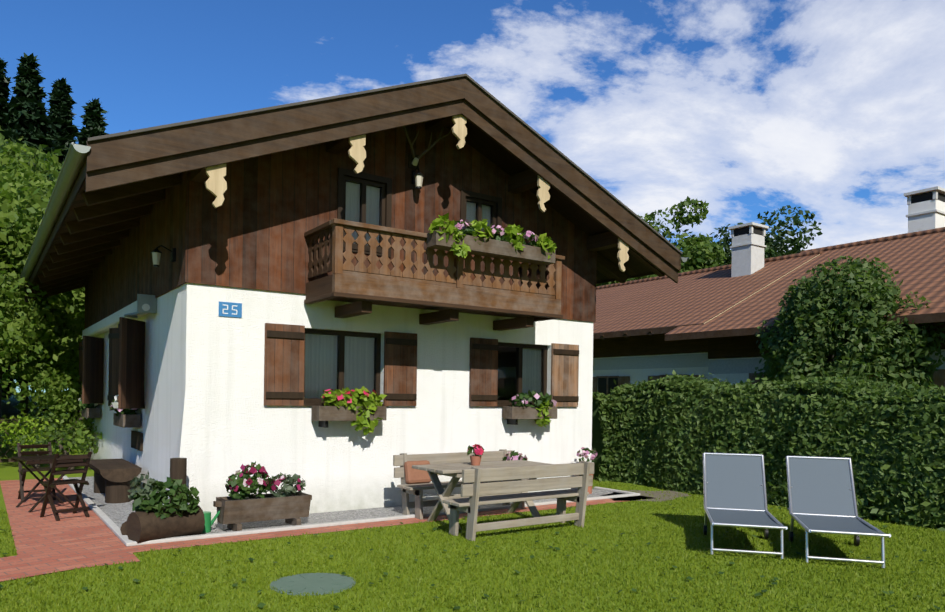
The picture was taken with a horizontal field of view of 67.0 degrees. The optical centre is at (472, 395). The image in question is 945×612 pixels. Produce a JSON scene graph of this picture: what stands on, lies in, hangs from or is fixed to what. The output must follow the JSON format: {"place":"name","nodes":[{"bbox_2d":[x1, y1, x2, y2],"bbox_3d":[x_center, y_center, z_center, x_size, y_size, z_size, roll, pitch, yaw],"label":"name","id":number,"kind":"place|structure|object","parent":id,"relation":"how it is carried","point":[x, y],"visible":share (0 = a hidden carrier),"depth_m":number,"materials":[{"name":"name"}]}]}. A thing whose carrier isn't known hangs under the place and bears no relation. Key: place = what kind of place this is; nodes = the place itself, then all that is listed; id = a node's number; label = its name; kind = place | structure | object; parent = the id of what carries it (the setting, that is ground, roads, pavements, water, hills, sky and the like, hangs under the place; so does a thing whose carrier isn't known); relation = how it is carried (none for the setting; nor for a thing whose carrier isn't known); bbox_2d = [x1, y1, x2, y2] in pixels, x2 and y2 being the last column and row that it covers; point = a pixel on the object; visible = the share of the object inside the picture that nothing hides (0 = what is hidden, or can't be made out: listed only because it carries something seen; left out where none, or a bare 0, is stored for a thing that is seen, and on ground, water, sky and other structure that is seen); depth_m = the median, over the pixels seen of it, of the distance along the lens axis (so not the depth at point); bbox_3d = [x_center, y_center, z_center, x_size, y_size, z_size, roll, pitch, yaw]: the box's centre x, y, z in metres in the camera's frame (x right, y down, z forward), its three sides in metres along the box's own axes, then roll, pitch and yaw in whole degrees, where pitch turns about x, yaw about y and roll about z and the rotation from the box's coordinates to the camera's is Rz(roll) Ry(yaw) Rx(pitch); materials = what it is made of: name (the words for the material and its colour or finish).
{"place":"outdoors","nodes":[
{"label":"outdoors","id":0,"kind":"place"},
{"bbox_2d":[450,230,470,260],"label":"trailing plant leaves","id":1,"kind":"object","parent":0,"point":[457,250],"visible":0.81,"depth_m":8.24,"materials":[{"name":"green plant"}]},
{"bbox_2d":[0,392,944,611],"bbox_3d":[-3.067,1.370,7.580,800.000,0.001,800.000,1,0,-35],"label":"ground","id":2,"kind":"structure","parent":0,"point":[8,470],"depth_m":5.82,"materials":[{"name":"green plant"}]},
{"bbox_2d":[0,58,39,388],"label":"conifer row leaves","id":3,"kind":"object","parent":2,"relation":"on","point":[5,82],"visible":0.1,"depth_m":42.40,"materials":[{"name":"green plant"}]},
{"bbox_2d":[0,419,48,462],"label":"lattice fence","id":4,"kind":"object","parent":2,"relation":"on","point":[9,459],"visible":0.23,"depth_m":13.05,"materials":[{"name":"brown wood"}]},
{"bbox_2d":[0,270,57,403],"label":"tree leaves","id":5,"kind":"object","parent":2,"relation":"on","point":[12,343],"visible":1,"depth_m":12.65,"materials":[{"name":"green plant"}]},
{"bbox_2d":[0,53,67,415],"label":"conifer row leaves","id":6,"kind":"object","parent":2,"relation":"on","point":[29,92],"depth_m":38.18,"materials":[{"name":"green plant"}]},
{"bbox_2d":[0,316,76,437],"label":"tree","id":7,"kind":"object","parent":2,"relation":"on","point":[2,372],"visible":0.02,"depth_m":16.83,"materials":[{"name":"green plant"}]},
{"bbox_2d":[0,169,84,395],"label":"tree leaves","id":8,"kind":"object","parent":7,"relation":"attached to","point":[19,228],"visible":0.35,"depth_m":16.07,"materials":[{"name":"green plant"}]},
{"bbox_2d":[34,423,51,467],"bbox_3d":[-7.741,0.905,12.853,0.335,0.829,0.275,1,0,34],"label":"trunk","id":9,"kind":"object","parent":2,"relation":"on","point":[37,465],"visible":0.08,"depth_m":12.76,"materials":[{"name":"green plant"}]},
{"bbox_2d":[0,411,77,454],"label":"terrace shrub leaves","id":10,"kind":"object","parent":9,"relation":"attached to","point":[27,430],"visible":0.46,"depth_m":12.56,"materials":[{"name":"green plant"}]},
{"bbox_2d":[46,77,80,411],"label":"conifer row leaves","id":11,"kind":"object","parent":2,"relation":"on","point":[61,114],"depth_m":43.15,"materials":[{"name":"green plant"}]},
{"bbox_2d":[53,437,74,468],"bbox_3d":[-7.107,1.015,12.409,0.352,0.634,0.245,1,0,-35],"label":"bush","id":12,"kind":"object","parent":2,"relation":"on","point":[60,446],"visible":0.35,"depth_m":12.33,"materials":[{"name":"brown plant"}]},
{"bbox_2d":[15,413,87,454],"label":"terrace shrub leaves","id":13,"kind":"object","parent":12,"relation":"attached to","point":[57,425],"visible":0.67,"depth_m":12.38,"materials":[{"name":"green plant"}]},
{"bbox_2d":[66,406,90,448],"bbox_3d":[-7.416,0.690,13.412,0.338,1.261,0.399,1,0,4],"label":"shrub trunk","id":14,"kind":"object","parent":2,"relation":"on","point":[80,418],"visible":0.15,"depth_m":13.37,"materials":[{"name":"brown plant"}]},
{"bbox_2d":[19,367,102,454],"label":"terrace shrub leaves","id":15,"kind":"object","parent":14,"relation":"attached to","point":[63,398],"visible":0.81,"depth_m":13.01,"materials":[{"name":"green plant"}]},
{"bbox_2d":[71,98,108,379],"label":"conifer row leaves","id":16,"kind":"object","parent":2,"relation":"on","point":[92,117],"visible":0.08,"depth_m":40.25,"materials":[{"name":"green plant"}]},
{"bbox_2d":[269,573,355,595],"bbox_3d":[-1.181,1.390,5.298,0.630,0.013,0.630,1,0,-35],"label":"manhole cover","id":17,"kind":"object","parent":2,"relation":"on","point":[322,583],"visible":0.85,"depth_m":5.27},
{"bbox_2d":[0,478,651,581],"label":"terrace paving","id":18,"kind":"structure","parent":2,"relation":"on","point":[47,543],"depth_m":6.97,"materials":[{"name":"brick"}]},
{"bbox_2d":[17,442,55,502],"bbox_3d":[-5.583,0.972,9.141,0.381,0.731,0.383,1,0,-41],"label":"folding chair","id":19,"kind":"object","parent":18,"relation":"on","point":[22,476],"visible":0.6,"depth_m":9.15,"materials":[{"name":"brown wood"}]},
{"bbox_2d":[11,454,82,511],"bbox_3d":[-5.094,1.039,8.544,0.607,0.608,0.607,1,0,43],"label":"folding table","id":20,"kind":"object","parent":18,"relation":"on","point":[41,459],"visible":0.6,"depth_m":8.46,"materials":[{"name":"brown wood"}]},
{"bbox_2d":[40,452,91,520],"bbox_3d":[-4.506,0.987,7.919,0.383,0.731,0.381,1,0,37],"label":"folding chair","id":21,"kind":"object","parent":18,"relation":"on","point":[52,483],"visible":0.96,"depth_m":7.85,"materials":[{"name":"brown wood"}]},
{"bbox_2d":[84,122,596,522],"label":"house walls","id":22,"kind":"structure","parent":2,"relation":"on","point":[210,417],"depth_m":8.74,"materials":[{"name":"white paint"}]},
{"bbox_2d":[78,399,98,409],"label":"plant leaves","id":23,"kind":"object","parent":22,"relation":"on","point":[86,405],"visible":0.42,"depth_m":12.66,"materials":[{"name":"green plant"}]},
{"bbox_2d":[111,395,117,407],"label":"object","id":24,"kind":"object","parent":22,"relation":"on","point":[115,403],"visible":0.25,"depth_m":9.41,"materials":[{"name":"white"}]},
{"bbox_2d":[109,394,137,415],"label":"window box flowers","id":25,"kind":"object","parent":22,"relation":"on","point":[123,411],"visible":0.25,"depth_m":9.56,"materials":[{"name":"green plant"}]},
{"bbox_2d":[78,167,578,450],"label":"house fittings","id":26,"kind":"object","parent":22,"relation":"attached to","point":[284,346],"visible":0.88,"depth_m":9.14,"materials":[{"name":"brown wood"}]},
{"bbox_2d":[322,389,375,402],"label":"flowers","id":27,"kind":"object","parent":22,"relation":"on","point":[342,397],"depth_m":8.33,"materials":[{"name":"pink plant"}]},
{"bbox_2d":[25,74,682,302],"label":"house roof","id":28,"kind":"structure","parent":22,"relation":"on","point":[123,180],"depth_m":8.43,"materials":[{"name":"brown wood"}]},
{"bbox_2d":[18,142,687,287],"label":"gutters","id":29,"kind":"object","parent":28,"relation":"attached to","point":[75,158],"visible":0.42,"depth_m":7.98,"materials":[{"name":"metal"}]},
{"bbox_2d":[321,386,386,409],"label":"plant leaves","id":30,"kind":"object","parent":22,"relation":"on","point":[357,396],"depth_m":8.38,"materials":[{"name":"green plant"}]},
{"bbox_2d":[351,398,382,434],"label":"plant leaves","id":31,"kind":"object","parent":22,"relation":"attached to","point":[361,422],"visible":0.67,"depth_m":8.49,"materials":[{"name":"green plant"}]},
{"bbox_2d":[205,115,628,271],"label":"carved pendants","id":32,"kind":"object","parent":22,"relation":"attached to","point":[216,184],"visible":0.88,"depth_m":7.95,"materials":[{"name":"beige wood"}]},
{"bbox_2d":[403,126,452,169],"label":"antlers","id":33,"kind":"object","parent":22,"relation":"on","point":[413,160],"visible":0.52,"depth_m":9.04,"materials":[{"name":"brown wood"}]},
{"bbox_2d":[304,218,564,330],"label":"balcony","id":34,"kind":"structure","parent":22,"relation":"attached to","point":[362,289],"depth_m":8.35,"materials":[{"name":"brown wood"}]},
{"bbox_2d":[429,213,458,241],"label":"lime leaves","id":35,"kind":"object","parent":34,"relation":"on","point":[448,225],"visible":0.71,"depth_m":8.14,"materials":[{"name":"green plant"}]},
{"bbox_2d":[454,219,474,234],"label":"flowers","id":36,"kind":"object","parent":34,"relation":"on","point":[468,229],"depth_m":8.33,"materials":[{"name":"pink plant"}]},
{"bbox_2d":[466,219,493,241],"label":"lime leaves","id":37,"kind":"object","parent":34,"relation":"on","point":[478,226],"visible":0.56,"depth_m":8.42,"materials":[{"name":"green plant"}]},
{"bbox_2d":[482,225,506,241],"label":"flowers","id":38,"kind":"object","parent":34,"relation":"on","point":[496,236],"depth_m":8.59,"materials":[{"name":"pink plant"}]},
{"bbox_2d":[498,224,525,253],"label":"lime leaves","id":39,"kind":"object","parent":34,"relation":"on","point":[512,232],"visible":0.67,"depth_m":8.69,"materials":[{"name":"green plant"}]},
{"bbox_2d":[515,231,538,246],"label":"flowers","id":40,"kind":"object","parent":34,"relation":"on","point":[531,242],"depth_m":8.88,"materials":[{"name":"pink plant"}]},
{"bbox_2d":[532,233,556,262],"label":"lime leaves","id":41,"kind":"object","parent":34,"relation":"on","point":[544,242],"visible":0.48,"depth_m":9.01,"materials":[{"name":"green plant"}]},
{"bbox_2d":[509,390,553,407],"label":"plant leaves","id":42,"kind":"object","parent":22,"relation":"on","point":[535,401],"depth_m":9.98,"materials":[{"name":"green plant"}]},
{"bbox_2d":[512,393,556,405],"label":"flowers","id":43,"kind":"object","parent":22,"relation":"on","point":[536,396],"depth_m":9.97,"materials":[{"name":"pink plant"}]},
{"bbox_2d":[534,400,551,426],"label":"window plant leaves","id":44,"kind":"object","parent":22,"relation":"on","point":[541,422],"visible":0.79,"depth_m":10.06,"materials":[{"name":"green plant"}]},
{"bbox_2d":[69,476,621,534],"bbox_3d":[-2.102,1.380,10.926,6.640,0.001,6.000,1,0,-35],"label":"gravel bed","id":45,"kind":"object","parent":2,"relation":"on","point":[117,514],"visible":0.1,"depth_m":8.40,"materials":[{"name":"grey gravel"}]},
{"bbox_2d":[85,458,141,502],"bbox_3d":[-4.816,1.126,9.529,0.480,0.440,1.500,1,0,-35],"label":"log bench","id":46,"kind":"object","parent":45,"relation":"on","point":[113,478],"visible":0.81,"depth_m":8.98,"materials":[{"name":"brown wood"}]},
{"bbox_2d":[120,458,204,542],"bbox_3d":[-3.030,1.001,6.921,0.674,0.740,0.642,1,0,45],"label":"log planter","id":47,"kind":"object","parent":45,"relation":"on","point":[139,526],"visible":0.85,"depth_m":6.72,"materials":[{"name":"brown wood"}]},
{"bbox_2d":[128,471,162,504],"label":"plant leaves","id":48,"kind":"object","parent":47,"relation":"on","point":[135,483],"visible":0.65,"depth_m":6.65,"materials":[{"name":"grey plant"}]},
{"bbox_2d":[131,477,199,518],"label":"plant leaves","id":49,"kind":"object","parent":47,"relation":"on","point":[180,499],"visible":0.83,"depth_m":6.71,"materials":[{"name":"green plant"}]},
{"bbox_2d":[202,509,219,532],"bbox_3d":[-2.663,1.229,7.202,0.293,0.295,0.130,1,0,-5],"label":"watering can","id":50,"kind":"object","parent":45,"relation":"on","point":[209,522],"visible":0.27,"depth_m":7.18,"materials":[{"name":"green plastic"}]},
{"bbox_2d":[213,492,311,530],"bbox_3d":[-2.184,1.218,7.485,1.020,0.330,0.340,1,0,-35],"label":"trough planter","id":51,"kind":"object","parent":45,"relation":"on","point":[292,510],"visible":0.85,"depth_m":7.36,"materials":[{"name":"brown wood"}]},
{"bbox_2d":[225,471,273,499],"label":"trough plant leaves","id":52,"kind":"object","parent":51,"relation":"on","point":[243,492],"visible":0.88,"depth_m":7.31,"materials":[{"name":"green plant"}]},
{"bbox_2d":[225,470,274,491],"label":"flowers","id":53,"kind":"object","parent":52,"relation":"on","point":[260,481],"visible":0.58,"depth_m":7.33,"materials":[{"name":"pink plant"}]},
{"bbox_2d":[241,461,261,477],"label":"trough plant leaves","id":54,"kind":"object","parent":52,"relation":"on","point":[258,467],"visible":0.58,"depth_m":7.41,"materials":[{"name":"green plant"}]},
{"bbox_2d":[240,464,265,473],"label":"flowers","id":55,"kind":"object","parent":52,"relation":"on","point":[253,469],"visible":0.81,"depth_m":7.35,"materials":[{"name":"pink plant"}]},
{"bbox_2d":[265,472,305,496],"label":"trough plant leaves","id":56,"kind":"object","parent":51,"relation":"on","point":[288,488],"visible":0.79,"depth_m":7.56,"materials":[{"name":"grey plant"}]},
{"bbox_2d":[271,475,303,490],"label":"flowers","id":57,"kind":"object","parent":51,"relation":"on","point":[277,482],"visible":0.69,"depth_m":7.50,"materials":[{"name":"pink plant"}]},
{"bbox_2d":[62,476,639,545],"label":"kerb stones","id":58,"kind":"object","parent":45,"relation":"on","point":[114,528],"visible":0.92,"depth_m":7.65,"materials":[{"name":"concrete"}]},
{"bbox_2d":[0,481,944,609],"bbox_3d":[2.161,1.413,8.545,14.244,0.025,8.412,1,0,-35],"label":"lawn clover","id":59,"kind":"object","parent":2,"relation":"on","point":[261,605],"visible":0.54,"depth_m":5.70,"materials":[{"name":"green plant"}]},
{"bbox_2d":[393,449,593,540],"bbox_3d":[0.212,1.058,8.104,1.940,0.732,1.888,1,0,-35],"label":"picnic table set","id":60,"kind":"object","parent":2,"relation":"on","point":[492,478],"visible":1,"depth_m":7.62,"materials":[{"name":"brown wood"}]},
{"bbox_2d":[404,460,430,483],"bbox_3d":[-0.646,0.904,8.451,0.340,0.267,0.143,1,0,-35],"label":"bench cushion","id":61,"kind":"object","parent":60,"relation":"on","point":[414,476],"visible":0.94,"depth_m":8.38,"materials":[{"name":"orange fabric"}]},
{"bbox_2d":[470,455,481,465],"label":"flower pots","id":62,"kind":"object","parent":60,"relation":"on","point":[475,460],"visible":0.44,"depth_m":7.95,"materials":[{"name":"brown ceramic"}]},
{"bbox_2d":[467,444,483,455],"bbox_3d":[0.038,0.615,7.993,0.188,0.149,0.210,1,0,-35],"label":"table plant","id":63,"kind":"object","parent":62,"relation":"on","point":[479,451],"depth_m":7.96,"materials":[{"name":"pink plant"}]},
{"bbox_2d":[502,450,527,460],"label":"flowers","id":64,"kind":"object","parent":60,"relation":"on","point":[515,457],"depth_m":9.04,"materials":[{"name":"pink plant"}]},
{"bbox_2d":[591,390,620,481],"bbox_3d":[3.626,0.636,14.096,5.078,1.766,1.472,1,0,-43],"label":"hedge","id":65,"kind":"object","parent":2,"relation":"on","point":[607,459],"depth_m":12.19,"materials":[{"name":"green plant"}]},
{"bbox_2d":[603,490,691,501],"bbox_3d":[2.480,1.444,10.352,1.563,0.001,1.140,1,0,-35],"label":"soil patch","id":66,"kind":"object","parent":2,"relation":"on","point":[655,494],"visible":0.65,"depth_m":10.29,"materials":[{"name":"brown soil"}]},
{"bbox_2d":[703,452,787,558],"bbox_3d":[2.601,1.032,6.941,0.619,0.832,1.528,1,0,15],"label":"sun lounger","id":67,"kind":"object","parent":2,"relation":"on","point":[734,489],"visible":0.96,"depth_m":7.42,"materials":[{"name":"grey fabric"}]},
{"bbox_2d":[592,186,944,394],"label":"neighbour house","id":68,"kind":"structure","parent":2,"relation":"on","point":[704,322],"depth_m":18.59,"materials":[{"name":"paint"}]},
{"bbox_2d":[603,370,944,530],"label":"hedge","id":69,"kind":"object","parent":2,"relation":"on","point":[919,466],"depth_m":9.36,"materials":[{"name":"green plant"}]},
{"bbox_2d":[786,456,890,567],"bbox_3d":[3.351,1.042,6.659,0.619,0.832,1.528,1,0,17],"label":"sun lounger","id":70,"kind":"object","parent":2,"relation":"on","point":[821,495],"visible":0.94,"depth_m":7.13,"materials":[{"name":"grey fabric"}]},
{"bbox_2d":[754,254,944,390],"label":"shrub","id":71,"kind":"object","parent":2,"relation":"on","point":[816,310],"depth_m":13.29,"materials":[{"name":"green plant"}]},
{"bbox_3d":[-11.968,-2.191,21.634,3.787,6.893,3.472,1,0,-35],"label":"tree trunk","id":72,"kind":"object","parent":2,"relation":"on","visible":0},
{"bbox_2d":[0,142,84,408],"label":"tree","id":73,"kind":"object","parent":72,"relation":"on","point":[13,166],"depth_m":20.13,"materials":[{"name":"green plant"}]},
{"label":"tree trunk","id":74,"kind":"object","parent":2,"relation":"on","visible":0},
{"bbox_2d":[600,196,726,285],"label":"tree leaves","id":75,"kind":"object","parent":74,"relation":"on","point":[700,252],"visible":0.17,"depth_m":32.09,"materials":[{"name":"green plant"}]},
{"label":"tree trunk","id":76,"kind":"object","parent":2,"relation":"on","visible":0},
{"bbox_2d":[709,205,822,265],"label":"tree leaves","id":77,"kind":"object","parent":76,"relation":"attached to","point":[772,248],"visible":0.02,"depth_m":43.66,"materials":[{"name":"green plant"}]},
{"bbox_2d":[0,0,944,392],"label":"sky","id":78,"kind":"structure","parent":0,"point":[834,110],"materials":[{"name":"blue"}]},
{"bbox_2d":[578,462,592,493],"bbox_3d":[1.667,1.211,10.496,0.228,0.450,0.240,1,0,-35],"label":"flower pot","id":79,"kind":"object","parent":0,"point":[590,489],"depth_m":10.42,"materials":[{"name":"brown ceramic"}]},
{"bbox_2d":[577,447,596,461],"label":"flowers","id":80,"kind":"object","parent":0,"point":[592,456],"depth_m":10.46,"materials":[{"name":"pink plant"}]},
{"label":"hill terrain","id":81,"kind":"structure","parent":0,"visible":0},
{"bbox_2d":[2,384,15,397],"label":"conifer leaves","id":82,"kind":"object","parent":81,"relation":"on","point":[9,394],"visible":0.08,"depth_m":70.84,"materials":[{"name":"green plant"}]},
{"bbox_2d":[0,127,23,142],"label":"tree leaves","id":83,"kind":"object","parent":81,"relation":"on","point":[3,137],"depth_m":38.25,"materials":[{"name":"green plant"}]},
{"bbox_3d":[-19.093,-3.385,27.313,4.395,9.080,4.776,1,0,-35],"label":"tree trunk","id":84,"kind":"object","parent":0,"visible":0},
{"bbox_2d":[0,138,64,193],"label":"tree","id":85,"kind":"object","parent":84,"relation":"attached to","point":[10,152],"visible":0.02,"depth_m":26.75,"materials":[{"name":"green plant"}]},
{"bbox_3d":[-17.663,-3.410,33.773,5.660,9.170,6.033,1,0,-35],"label":"tree trunk","id":86,"kind":"object","parent":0,"visible":0},
{"bbox_2d":[26,149,64,181],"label":"tree leaves","id":87,"kind":"object","parent":86,"relation":"attached to","point":[59,164],"depth_m":32.25,"materials":[{"name":"green plant"}]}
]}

